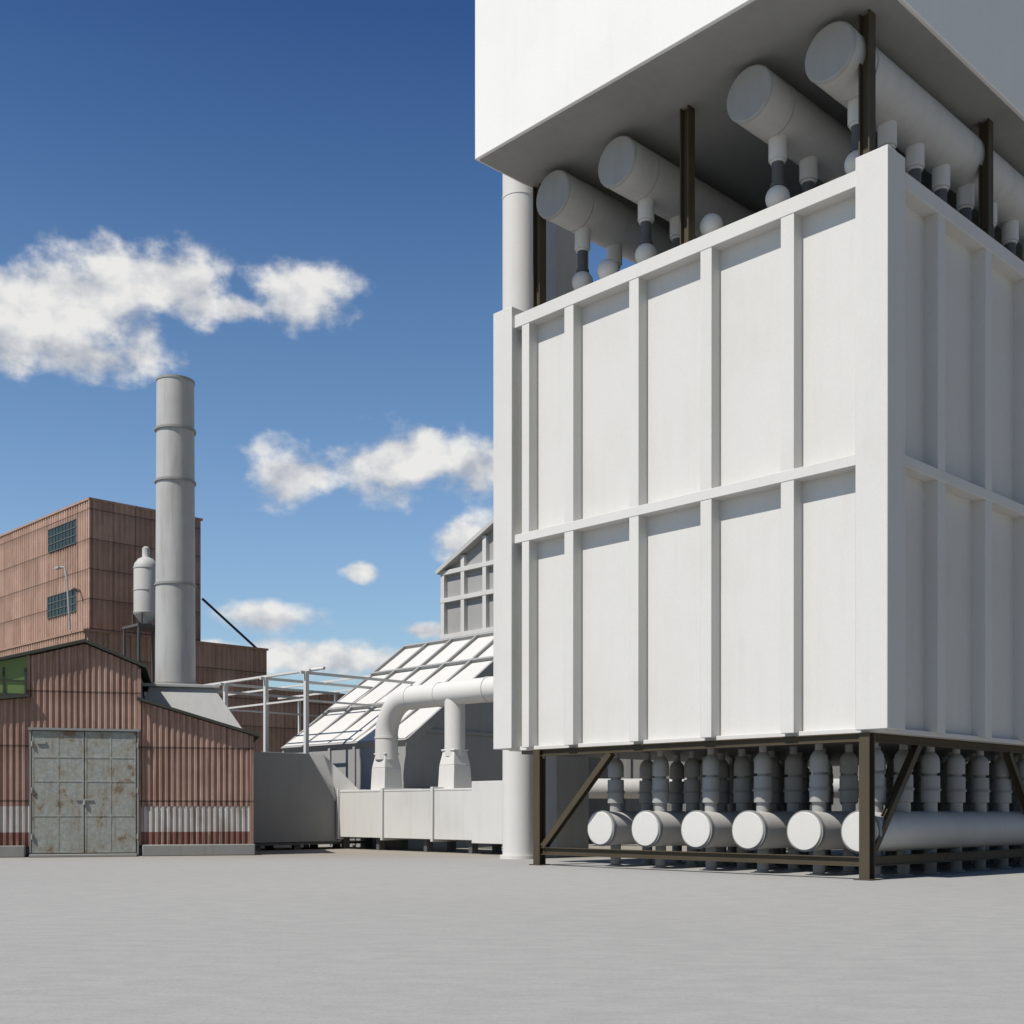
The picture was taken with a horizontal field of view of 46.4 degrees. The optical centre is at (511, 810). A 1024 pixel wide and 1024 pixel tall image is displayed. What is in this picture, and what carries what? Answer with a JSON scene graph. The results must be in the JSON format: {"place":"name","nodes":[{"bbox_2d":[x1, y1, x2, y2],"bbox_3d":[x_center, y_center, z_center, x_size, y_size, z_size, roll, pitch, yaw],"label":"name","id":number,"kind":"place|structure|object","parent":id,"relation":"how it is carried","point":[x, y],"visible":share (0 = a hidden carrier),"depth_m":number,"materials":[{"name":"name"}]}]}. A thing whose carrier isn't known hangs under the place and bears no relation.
{"place":"outdoors","nodes":[
{"label":"outdoors","id":0,"kind":"place"},
{"bbox_2d":[92,500,200,640],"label":"tower wall","id":1,"kind":"structure","parent":0,"point":[122,536],"depth_m":71.25,"materials":[{"name":"brown metal"}]},
{"bbox_2d":[85,631,266,751],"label":"podium wall","id":2,"kind":"structure","parent":0,"point":[216,663],"depth_m":75.63,"materials":[{"name":"brown metal"}]},
{"bbox_2d":[0,0,634,693],"label":"sky","id":3,"kind":"structure","parent":0,"point":[285,209],"materials":[{"name":"blue"}]},
{"bbox_2d":[0,842,1023,1023],"bbox_3d":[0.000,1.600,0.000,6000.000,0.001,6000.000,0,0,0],"label":"ground","id":4,"kind":"structure","parent":0,"point":[281,934],"depth_m":14.62,"materials":[{"name":"concrete"}]},
{"bbox_2d":[0,631,84,656],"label":"podium wall","id":5,"kind":"structure","parent":4,"relation":"on","point":[76,636],"depth_m":72.89,"materials":[{"name":"brown metal"}]},
{"bbox_2d":[0,639,259,857],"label":"corrugated metal shed","id":6,"kind":"structure","parent":4,"relation":"on","point":[101,755],"depth_m":41.82,"materials":[{"name":"metal"}]},
{"bbox_2d":[32,730,135,853],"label":"door leaves","id":7,"kind":"structure","parent":6,"relation":"in","point":[70,744],"depth_m":41.59,"materials":[{"name":"paint"}]},
{"bbox_2d":[142,374,241,727],"bbox_3d":[-12.489,-9.715,46.661,4.236,14.030,3.784,0,0,-15],"label":"chimney stack","id":8,"kind":"object","parent":6,"relation":"on","point":[175,685],"visible":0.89,"depth_m":45.83,"materials":[{"name":"paint"}]},
{"bbox_2d":[122,546,155,681],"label":"storage tank","id":9,"kind":"object","parent":4,"relation":"on","point":[144,567],"visible":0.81,"depth_m":69.65,"materials":[{"name":"grey metal"}]},
{"bbox_2d":[269,690,342,751],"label":"annex wall","id":10,"kind":"structure","parent":4,"relation":"on","point":[283,729],"depth_m":78.81,"materials":[{"name":"metal"}]},
{"bbox_2d":[203,667,414,847],"bbox_3d":[-10.758,-2.360,58.393,6.900,7.920,12.300,0,0,-44],"label":"steel pipe rack","id":11,"kind":"object","parent":4,"relation":"on","point":[265,688],"visible":0.51,"depth_m":54.70,"materials":[{"name":"grey metal"}]},
{"bbox_2d":[253,676,502,853],"bbox_3d":[-2.634,-1.724,43.800,6.130,6.648,20.900,0,0,-44],"label":"ventilation duct manifold","id":12,"kind":"object","parent":4,"relation":"on","point":[311,800],"visible":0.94,"depth_m":47.78,"materials":[{"name":"white paint"}]},
{"bbox_2d":[281,631,502,848],"bbox_3d":[-3.879,-3.485,57.102,10.682,10.170,9.500,0,0,-44],"label":"sloped panel gallery","id":13,"kind":"object","parent":4,"relation":"on","point":[341,738],"visible":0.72,"depth_m":53.71,"materials":[{"name":"grey metal"}]},
{"bbox_2d":[447,530,492,633],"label":"walls","id":14,"kind":"structure","parent":4,"relation":"on","point":[474,605],"depth_m":74.24,"materials":[{"name":"grey metal"}]},
{"bbox_2d":[435,519,492,574],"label":"roof","id":15,"kind":"structure","parent":14,"relation":"on","point":[465,548],"depth_m":74.05,"materials":[{"name":"grey metal"}]},
{"bbox_2d":[440,535,492,639],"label":"facade ribs","id":16,"kind":"object","parent":14,"relation":"attached to","point":[485,564],"visible":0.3,"depth_m":74.36,"materials":[{"name":"white paint"}]},
{"bbox_2d":[500,174,532,858],"bbox_3d":[0.254,-13.400,40.000,1.320,30.000,1.320,0,0,-44],"label":"round shaft","id":17,"kind":"object","parent":4,"relation":"on","point":[517,199],"visible":0.32,"depth_m":39.48,"materials":[{"name":"white paint"}]},
{"bbox_2d":[546,220,588,857],"bbox_3d":[1.709,-13.400,41.872,1.850,30.000,1.350,0,0,-44],"label":"shaft","id":18,"kind":"object","parent":4,"relation":"on","point":[567,777],"visible":0.19,"depth_m":41.19,"materials":[{"name":"grey metal"}]},
{"bbox_2d":[589,779,858,810],"bbox_3d":[17.750,0.075,54.000,30.500,3.050,0.900,0,0,0],"label":"horizontal pipeline","id":19,"kind":"object","parent":4,"relation":"on","point":[599,788],"visible":0.01,"depth_m":53.62,"materials":[{"name":"white paint"}]},
{"bbox_2d":[529,9,1023,880],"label":"steel frame","id":20,"kind":"object","parent":4,"relation":"on","point":[867,861],"visible":0.78,"depth_m":31.12,"materials":[{"name":"black metal"}]},
{"bbox_2d":[480,0,1023,261],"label":"block soffit","id":21,"kind":"structure","parent":20,"relation":"on","point":[699,73],"depth_m":31.04,"materials":[{"name":"paint"}]},
{"bbox_2d":[475,0,1023,188],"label":"block walls","id":22,"kind":"structure","parent":21,"relation":"on","point":[538,62],"depth_m":31.00,"materials":[{"name":"white paint"}]},
{"bbox_2d":[522,742,1019,766],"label":"floor deck","id":23,"kind":"structure","parent":20,"relation":"on","point":[835,752],"depth_m":34.94,"materials":[{"name":"grey metal"}]},
{"bbox_2d":[548,27,1023,263],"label":"header pipes","id":24,"kind":"object","parent":20,"relation":"attached to","point":[910,106],"visible":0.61,"depth_m":31.45,"materials":[{"name":"grey metal"}]},
{"bbox_2d":[536,21,856,219],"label":"pipe end caps","id":25,"kind":"object","parent":24,"relation":"attached to","point":[830,52],"visible":1,"depth_m":29.33,"materials":[{"name":"grey metal"}]},
{"bbox_2d":[608,811,1023,851],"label":"header pipes","id":26,"kind":"object","parent":20,"relation":"attached to","point":[917,830],"visible":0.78,"depth_m":30.96,"materials":[{"name":"grey metal"}]},
{"bbox_2d":[588,812,878,851],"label":"pipe end discs","id":27,"kind":"object","parent":26,"relation":"attached to","point":[804,831],"visible":0.93,"depth_m":30.53,"materials":[{"name":"white paint"}]},
{"bbox_2d":[608,742,1023,812],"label":"riser tubes","id":28,"kind":"object","parent":26,"relation":"on","point":[771,770],"visible":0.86,"depth_m":32.80,"materials":[{"name":"grey metal"}]},
{"bbox_2d":[587,787,1023,877],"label":"riser feet and flanges","id":29,"kind":"object","parent":4,"relation":"on","point":[905,869],"visible":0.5,"depth_m":32.34,"materials":[{"name":"grey metal"}]},
{"bbox_2d":[538,197,1012,745],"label":"body walls","id":30,"kind":"structure","parent":0,"point":[750,447],"depth_m":30.57,"materials":[{"name":"white metal"}]},
{"bbox_2d":[493,144,904,749],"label":"corner pilasters","id":31,"kind":"object","parent":30,"relation":"attached to","point":[880,438],"visible":0.84,"depth_m":27.34,"materials":[{"name":"white paint"}]},
{"bbox_2d":[509,171,1023,751],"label":"horizontal bands","id":32,"kind":"object","parent":30,"relation":"attached to","point":[923,201],"visible":0.57,"depth_m":30.36,"materials":[{"name":"white paint"}]},
{"bbox_2d":[522,213,1023,747],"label":"vertical ribs","id":33,"kind":"object","parent":30,"relation":"attached to","point":[934,491],"visible":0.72,"depth_m":30.70,"materials":[{"name":"white paint"}]},
{"bbox_2d":[572,96,1023,289],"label":"valve bodies","id":34,"kind":"object","parent":30,"relation":"on","point":[611,264],"visible":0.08,"depth_m":31.35,"materials":[{"name":"white metal"}]},
{"bbox_2d":[576,124,1015,272],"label":"valve rods","id":35,"kind":"object","parent":34,"relation":"on","point":[777,179],"visible":0.09,"depth_m":31.41,"materials":[{"name":"grey metal"}]},
{"bbox_2d":[589,757,1017,841],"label":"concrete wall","id":36,"kind":"structure","parent":0,"point":[631,768],"depth_m":62.00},
{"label":"inner walls","id":37,"kind":"object","parent":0,"visible":0},
{"bbox_2d":[0,500,87,648],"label":"tower wall","id":38,"kind":"structure","parent":37,"relation":"on","point":[32,579],"depth_m":75.02,"materials":[{"name":"brown metal"}]},
{"bbox_2d":[48,520,74,617],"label":"window glass","id":39,"kind":"object","parent":38,"relation":"in","point":[64,595],"visible":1,"depth_m":72.71,"materials":[{"name":"blue glass"}]},
{"bbox_2d":[47,519,76,618],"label":"window bars","id":40,"kind":"object","parent":38,"relation":"attached to","point":[75,596],"depth_m":72.54,"materials":[{"name":"black metal"}]},
{"bbox_2d":[54,566,70,629],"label":"wall lamp arm","id":41,"kind":"object","parent":38,"relation":"attached to","point":[67,588],"depth_m":70.00,"materials":[{"name":"grey metal"}]},
{"bbox_2d":[0,497,344,695],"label":"parapet trim","id":42,"kind":"structure","parent":37,"relation":"on","point":[89,499],"depth_m":70.64,"materials":[{"name":"metal"}]},
{"bbox_2d":[201,598,255,646],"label":"brace rod","id":43,"kind":"object","parent":37,"relation":"attached to","point":[228,622],"visible":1,"depth_m":76.01,"materials":[{"name":"black metal"}]}
]}

